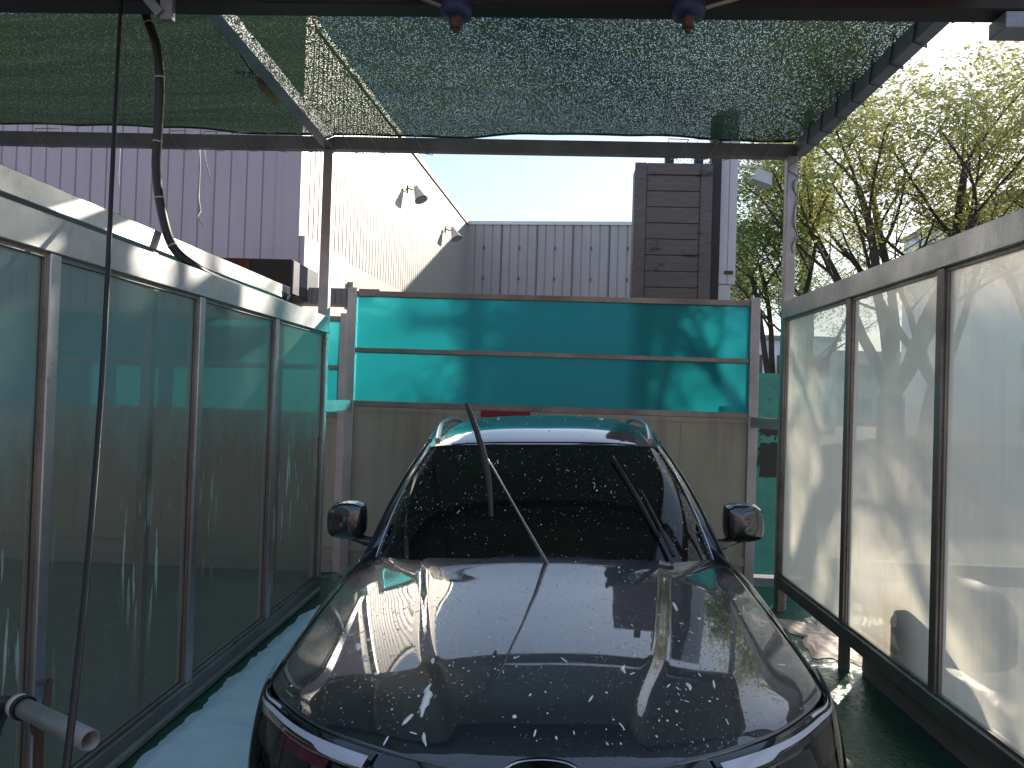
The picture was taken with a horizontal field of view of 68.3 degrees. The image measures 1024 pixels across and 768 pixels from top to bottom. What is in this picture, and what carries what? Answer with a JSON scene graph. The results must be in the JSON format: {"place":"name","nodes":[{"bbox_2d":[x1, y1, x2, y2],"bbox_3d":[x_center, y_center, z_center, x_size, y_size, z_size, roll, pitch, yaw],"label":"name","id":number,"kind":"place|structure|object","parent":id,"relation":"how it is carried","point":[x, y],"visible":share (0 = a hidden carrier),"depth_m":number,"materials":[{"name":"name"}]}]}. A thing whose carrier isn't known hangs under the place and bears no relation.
{"place":"outdoors","nodes":[
{"label":"outdoors","id":0,"kind":"place"},
{"bbox_2d":[0,125,754,315],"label":"clad building","id":1,"kind":"structure","parent":0,"point":[389,234],"depth_m":11.86,"materials":[{"name":"white painted corrugated metal"}]},
{"bbox_2d":[407,180,427,203],"bbox_3d":[-1.923,-3.909,15.299,0.442,0.490,0.280,2,-1,2],"label":"floodlight","id":2,"kind":"object","parent":1,"relation":"attached to","point":[421,197],"visible":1,"depth_m":15.29,"materials":[{"name":"metal"}]},
{"bbox_2d":[445,227,461,241],"bbox_3d":[-1.476,-3.844,19.031,0.442,0.490,0.280,2,-1,2],"label":"floodlight","id":3,"kind":"object","parent":1,"relation":"attached to","point":[456,235],"visible":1,"depth_m":19.02,"materials":[{"name":"metal"}]},
{"bbox_2d":[0,559,967,767],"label":"bay floor","id":4,"kind":"structure","parent":0,"point":[879,728],"depth_m":5.36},
{"bbox_2d":[5,678,100,767],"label":"lance holder","id":5,"kind":"object","parent":4,"relation":"on","point":[41,719],"visible":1,"depth_m":2.50,"materials":[{"name":"plastic"}]},
{"bbox_2d":[0,695,11,735],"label":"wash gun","id":6,"kind":"object","parent":5,"relation":"in","point":[4,699],"visible":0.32,"depth_m":2.67,"materials":[{"name":"black plastic"}]},
{"bbox_2d":[0,164,289,696],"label":"rail","id":7,"kind":"object","parent":4,"relation":"on","point":[22,188],"visible":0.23,"depth_m":4.45,"materials":[{"name":"metal"}]},
{"bbox_2d":[0,196,329,767],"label":"glass partition","id":8,"kind":"object","parent":4,"relation":"on","point":[197,360],"visible":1,"depth_m":3.87,"materials":[{"name":"glass"},{"name":"aluminium"},{"name":"weathered steel"}]},
{"bbox_2d":[0,313,346,572],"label":"back wall","id":9,"kind":"structure","parent":4,"relation":"on","point":[71,484],"depth_m":7.73,"materials":[{"name":"plastic"}]},
{"bbox_2d":[133,604,320,767],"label":"soap foam","id":10,"kind":"object","parent":4,"relation":"on","point":[215,731],"visible":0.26,"depth_m":4.01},
{"bbox_2d":[0,0,1023,609],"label":"canopy frame","id":11,"kind":"object","parent":4,"relation":"on","point":[1002,18],"visible":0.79,"depth_m":5.20,"materials":[{"name":"metal"}]},
{"bbox_2d":[35,128,60,148],"bbox_3d":[-4.424,-2.355,7.201,0.232,0.185,0.079,2,-1,-25],"label":"lashing cord","id":12,"kind":"object","parent":11,"relation":"attached to","point":[40,138],"visible":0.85,"depth_m":7.18,"materials":[{"name":"fabric"}]},
{"bbox_2d":[62,0,122,767],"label":"thin hose","id":13,"kind":"object","parent":11,"relation":"hanging from","point":[72,713],"visible":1,"depth_m":2.57,"materials":[{"name":"black rubber"}]},
{"bbox_2d":[169,130,193,150],"bbox_3d":[-3.126,-2.315,7.146,0.232,0.185,0.079,2,-1,-25],"label":"lashing cord","id":14,"kind":"object","parent":11,"relation":"attached to","point":[174,140],"visible":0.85,"depth_m":7.12,"materials":[{"name":"fabric"}]},
{"bbox_2d":[196,150,203,225],"bbox_3d":[-2.990,-1.900,7.263,0.083,0.764,0.028,2,-1,2],"label":"torn tape","id":15,"kind":"object","parent":11,"relation":"hanging from","point":[199,206],"visible":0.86,"depth_m":7.26,"materials":[{"name":"white plastic"}]},
{"bbox_2d":[204,150,211,181],"bbox_3d":[-2.926,-2.115,7.265,0.097,0.332,0.012,2,-1,2],"label":"torn tape","id":16,"kind":"object","parent":11,"relation":"hanging from","point":[207,166],"visible":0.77,"depth_m":7.26,"materials":[{"name":"white plastic"}]},
{"bbox_2d":[203,131,227,151],"bbox_3d":[-2.796,-2.305,7.131,0.232,0.185,0.079,2,-1,-25],"label":"lashing cord","id":17,"kind":"object","parent":11,"relation":"attached to","point":[208,140],"visible":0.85,"depth_m":7.10,"materials":[{"name":"fabric"}]},
{"bbox_2d":[141,14,290,301],"bbox_3d":[-2.014,-1.492,5.744,0.482,1.733,2.489,2,-1,2],"label":"thick hose","id":18,"kind":"object","parent":11,"relation":"hanging from","point":[178,253],"visible":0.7,"depth_m":4.52,"materials":[{"name":"black rubber"}]},
{"bbox_2d":[218,30,277,107],"bbox_3d":[-1.920,-2.295,5.455,0.167,0.270,0.863,2,-1,2],"label":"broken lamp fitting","id":19,"kind":"object","parent":11,"relation":"hanging from","point":[264,88],"visible":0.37,"depth_m":5.86,"materials":[{"name":"black metal"}]},
{"bbox_2d":[237,132,258,151],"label":"lashing cord","id":20,"kind":"object","parent":11,"relation":"attached to","point":[242,141],"visible":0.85,"depth_m":7.08,"materials":[{"name":"fabric"}]},
{"bbox_2d":[267,132,291,152],"bbox_3d":[-2.187,-2.286,7.106,0.232,0.185,0.079,2,-1,-25],"label":"lashing cord","id":21,"kind":"object","parent":11,"relation":"attached to","point":[273,143],"visible":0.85,"depth_m":7.06,"materials":[{"name":"fabric"}]},
{"bbox_2d":[297,133,317,152],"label":"lashing cord","id":22,"kind":"object","parent":11,"relation":"attached to","point":[303,144],"visible":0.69,"depth_m":7.05,"materials":[{"name":"fabric"}]},
{"bbox_2d":[342,133,365,153],"bbox_3d":[-1.478,-2.264,7.075,0.232,0.185,0.079,2,-1,-25],"label":"lashing cord","id":23,"kind":"object","parent":11,"relation":"attached to","point":[347,142],"visible":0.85,"depth_m":7.04,"materials":[{"name":"fabric"}]},
{"bbox_2d":[369,134,388,154],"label":"lashing cord","id":24,"kind":"object","parent":11,"relation":"attached to","point":[375,145],"visible":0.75,"depth_m":7.02,"materials":[{"name":"fabric"}]},
{"bbox_2d":[414,135,432,155],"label":"lashing cord","id":25,"kind":"object","parent":11,"relation":"attached to","point":[420,146],"visible":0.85,"depth_m":7.00,"materials":[{"name":"fabric"}]},
{"bbox_2d":[420,0,472,33],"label":"beam hanger","id":26,"kind":"object","parent":11,"relation":"attached to","point":[456,14],"visible":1,"depth_m":4.13,"materials":[{"name":"blue paint"}]},
{"bbox_2d":[0,13,913,142],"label":"shade cloth","id":27,"kind":"object","parent":11,"relation":"attached to","point":[775,81],"visible":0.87,"depth_m":5.47,"materials":[{"name":"green fabric"}]},
{"bbox_2d":[668,138,688,159],"bbox_3d":[1.516,-2.172,6.939,0.211,0.185,0.075,1,-1,42],"label":"lashing cord","id":28,"kind":"object","parent":11,"relation":"attached to","point":[683,148],"visible":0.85,"depth_m":6.91,"materials":[{"name":"fabric"}]},
{"bbox_2d":[672,0,739,33],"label":"beam hanger","id":29,"kind":"object","parent":11,"relation":"attached to","point":[687,14],"visible":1,"depth_m":4.08,"materials":[{"name":"blue paint"}]},
{"bbox_2d":[697,139,718,159],"bbox_3d":[1.786,-2.164,6.928,0.211,0.185,0.075,1,-1,42],"label":"lashing cord","id":30,"kind":"object","parent":11,"relation":"attached to","point":[713,148],"visible":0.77,"depth_m":6.89,"materials":[{"name":"fabric"}]},
{"bbox_2d":[719,140,740,160],"bbox_3d":[1.985,-2.158,6.919,0.211,0.185,0.075,1,-1,42],"label":"lashing cord","id":31,"kind":"object","parent":11,"relation":"attached to","point":[735,149],"visible":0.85,"depth_m":6.88,"materials":[{"name":"fabric"}]},
{"bbox_2d":[752,140,773,160],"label":"lashing cord","id":32,"kind":"object","parent":11,"relation":"attached to","point":[768,150],"visible":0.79,"depth_m":6.88,"materials":[{"name":"fabric"}]},
{"bbox_2d":[788,158,800,252],"bbox_3d":[2.531,-1.608,6.796,0.111,0.851,0.040,2,-1,2],"label":"rope end","id":33,"kind":"object","parent":11,"relation":"hanging from","point":[795,174],"visible":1,"depth_m":6.79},
{"bbox_2d":[807,125,818,146],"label":"lashing cord","id":34,"kind":"object","parent":11,"relation":"attached to","point":[817,145],"visible":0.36,"depth_m":6.47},
{"bbox_2d":[820,112,831,133],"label":"lashing cord","id":35,"kind":"object","parent":11,"relation":"attached to","point":[821,125],"visible":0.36,"depth_m":6.16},
{"bbox_2d":[834,94,846,120],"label":"lashing cord","id":36,"kind":"object","parent":11,"relation":"attached to","point":[836,110],"visible":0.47,"depth_m":5.85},
{"bbox_2d":[851,79,863,105],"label":"lashing cord","id":37,"kind":"object","parent":11,"relation":"attached to","point":[862,104],"visible":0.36,"depth_m":5.54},
{"bbox_2d":[869,61,882,88],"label":"lashing cord","id":38,"kind":"object","parent":11,"relation":"attached to","point":[881,87],"visible":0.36,"depth_m":5.24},
{"bbox_2d":[889,40,903,69],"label":"lashing cord","id":39,"kind":"object","parent":11,"relation":"attached to","point":[902,68],"visible":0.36,"depth_m":4.92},
{"bbox_2d":[912,22,927,47],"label":"lashing cord","id":40,"kind":"object","parent":11,"relation":"attached to","point":[925,46],"visible":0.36,"depth_m":4.62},
{"bbox_2d":[247,403,846,767],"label":"car","id":41,"kind":"object","parent":4,"relation":"on","point":[543,591],"visible":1,"depth_m":2.52,"materials":[{"name":"grey paint"}]},
{"bbox_2d":[338,287,760,585],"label":"back wall","id":42,"kind":"structure","parent":4,"relation":"on","point":[680,377],"depth_m":7.49,"materials":[{"name":"plastic"}]},
{"bbox_2d":[326,400,350,410],"bbox_3d":[-1.696,0.204,7.253,0.050,0.100,0.565,2,-1,13],"label":"bracket","id":43,"kind":"object","parent":42,"relation":"attached to","point":[335,405],"visible":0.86,"depth_m":7.25,"materials":[{"name":"metal"}]},
{"bbox_2d":[751,417,779,429],"bbox_3d":[2.397,0.370,7.077,0.050,0.100,0.567,2,-1,-9],"label":"bracket","id":44,"kind":"object","parent":42,"relation":"attached to","point":[766,423],"visible":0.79,"depth_m":7.06,"materials":[{"name":"metal"}]},
{"bbox_2d":[777,618,861,666],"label":"foam puddle","id":45,"kind":"object","parent":4,"relation":"on","point":[819,640],"visible":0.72,"depth_m":5.92,"materials":[{"name":"white liquid"}]},
{"bbox_2d":[774,208,1023,767],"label":"glass partition","id":46,"kind":"object","parent":4,"relation":"on","point":[900,540],"visible":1,"depth_m":4.29,"materials":[{"name":"frosted glass"},{"name":"weathered steel"}]},
{"bbox_2d":[862,657,996,767],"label":"kerb","id":47,"kind":"structure","parent":4,"relation":"on","point":[957,746],"depth_m":4.32,"materials":[{"name":"concrete"}]},
{"bbox_2d":[406,22,1023,334],"label":"sky","id":48,"kind":"structure","parent":0,"point":[484,187],"materials":[{"name":"white"}]},
{"bbox_2d":[753,574,773,586],"bbox_3d":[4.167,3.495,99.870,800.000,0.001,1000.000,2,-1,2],"label":"ground","id":49,"kind":"structure","parent":0,"point":[763,580],"depth_m":8.00,"materials":[{"name":"concrete"}]},
{"bbox_2d":[222,258,317,303],"bbox_3d":[-3.128,0.238,8.906,1.313,3.292,0.963,2,-1,2],"label":"sign box","id":50,"kind":"object","parent":49,"relation":"on","point":[299,279],"visible":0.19,"depth_m":8.45,"materials":[{"name":"metal"}]},
{"bbox_2d":[224,259,249,269],"bbox_3d":[-3.321,-1.326,8.463,0.770,0.150,0.012,2,-1,2],"label":"amber window","id":51,"kind":"structure","parent":50,"relation":"in","point":[245,264],"depth_m":8.44,"materials":[{"name":"brown glass"}]},
{"bbox_2d":[293,287,379,306],"bbox_3d":[-2.320,-1.058,9.325,1.500,0.180,0.600,2,-1,2],"label":"awning","id":52,"kind":"object","parent":50,"relation":"attached to","point":[338,297],"visible":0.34,"depth_m":9.03,"materials":[{"name":"grey metal"}]},
{"bbox_2d":[630,158,712,299],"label":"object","id":53,"kind":"structure","parent":49,"relation":"on","point":[671,229],"depth_m":8.94,"materials":[{"name":"grey wood"}]},
{"bbox_2d":[709,140,721,299],"bbox_3d":[2.396,-0.579,9.092,0.119,5.277,0.150,2,-1,2],"label":"black post","id":54,"kind":"object","parent":49,"relation":"on","point":[715,230],"depth_m":9.04,"materials":[{"name":"black metal"}]},
{"bbox_2d":[718,141,738,299],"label":"white pillar","id":55,"kind":"structure","parent":49,"relation":"on","point":[728,221],"depth_m":9.19,"materials":[{"name":"metal"}]},
{"bbox_2d":[738,165,771,189],"bbox_3d":[2.964,-2.553,9.275,0.413,0.269,0.200,2,-1,2],"label":"arm lamp","id":56,"kind":"object","parent":55,"relation":"attached to","point":[761,178],"visible":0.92,"depth_m":9.20,"materials":[{"name":"metal"}]},
{"bbox_2d":[754,373,778,574],"bbox_3d":[2.949,0.977,8.167,0.718,2.175,0.031,2,-1,2],"label":"green sheet","id":57,"kind":"object","parent":49,"relation":"on","point":[766,465],"visible":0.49,"depth_m":8.16,"materials":[{"name":"paint"}]},
{"bbox_2d":[662,97,874,373],"bbox_3d":[3.922,-1.016,11.707,3.626,6.524,4.099,2,-1,2],"label":"street tree","id":58,"kind":"object","parent":49,"relation":"on","point":[770,243],"visible":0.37,"depth_m":11.72,"materials":[{"name":"green plant"}]},
{"bbox_2d":[769,141,847,294],"bbox_3d":[6.502,-1.874,16.725,1.799,8.450,0.415,2,-1,9],"label":"utility pole","id":59,"kind":"object","parent":49,"relation":"on","point":[832,219],"visible":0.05,"depth_m":16.69,"materials":[{"name":"concrete"}]},
{"bbox_2d":[841,180,991,277],"bbox_3d":[7.331,-3.124,11.552,0.020,2.281,11.310,2,-1,-5],"label":"power line","id":60,"kind":"object","parent":59,"relation":"attached to","point":[900,240],"visible":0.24,"depth_m":13.77,"materials":[{"name":"black rubber"}]},
{"bbox_2d":[821,130,1020,273],"bbox_3d":[7.423,-3.630,11.557,0.020,2.140,11.271,2,-1,-4],"label":"power line","id":61,"kind":"object","parent":59,"relation":"attached to","point":[920,204],"visible":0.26,"depth_m":13.77,"materials":[{"name":"black rubber"}]},
{"bbox_2d":[890,173,1016,259],"bbox_3d":[7.365,-2.980,11.549,0.020,2.242,11.252,2,-1,-3],"label":"power line","id":62,"kind":"object","parent":59,"relation":"attached to","point":[924,238],"visible":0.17,"depth_m":13.63,"materials":[{"name":"black rubber"}]},
{"bbox_2d":[914,178,1023,250],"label":"power line","id":63,"kind":"object","parent":59,"relation":"attached to","point":[963,219],"visible":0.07,"depth_m":12.69,"materials":[{"name":"black rubber"}]},
{"bbox_2d":[730,188,951,331],"bbox_3d":[6.691,-0.890,16.759,6.024,6.597,4.584,2,-1,-12],"label":"street tree","id":64,"kind":"object","parent":49,"relation":"on","point":[780,286],"visible":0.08,"depth_m":16.25,"materials":[{"name":"green plant"}]},
{"bbox_2d":[679,36,1023,281],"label":"street tree","id":65,"kind":"object","parent":49,"relation":"on","point":[871,235],"visible":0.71,"depth_m":9.81,"materials":[{"name":"green plant"}]},
{"bbox_2d":[738,22,1023,291],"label":"street tree","id":66,"kind":"object","parent":49,"relation":"on","point":[846,253],"visible":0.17,"depth_m":12.79,"materials":[{"name":"green plant"}]},
{"bbox_2d":[833,35,1023,240],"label":"street tree","id":67,"kind":"object","parent":49,"relation":"on","point":[930,221],"visible":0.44,"depth_m":10.11,"materials":[{"name":"green plant"}]},
{"bbox_2d":[759,335,779,373],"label":"distant building","id":68,"kind":"structure","parent":0,"point":[776,349],"depth_m":49.34,"materials":[{"name":"white metal"}]},
{"bbox_2d":[759,355,761,372],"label":"window","id":69,"kind":"structure","parent":68,"relation":"in","point":[760,356],"depth_m":49.32,"materials":[{"name":"grey glass"}]},
{"bbox_2d":[777,355,779,373],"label":"window","id":70,"kind":"structure","parent":68,"relation":"in","point":[778,356],"depth_m":49.28,"materials":[{"name":"grey glass"}]},
{"bbox_2d":[899,191,1020,253],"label":"distant building","id":71,"kind":"structure","parent":0,"point":[911,243],"depth_m":49.03,"materials":[{"name":"white metal"}]}
]}

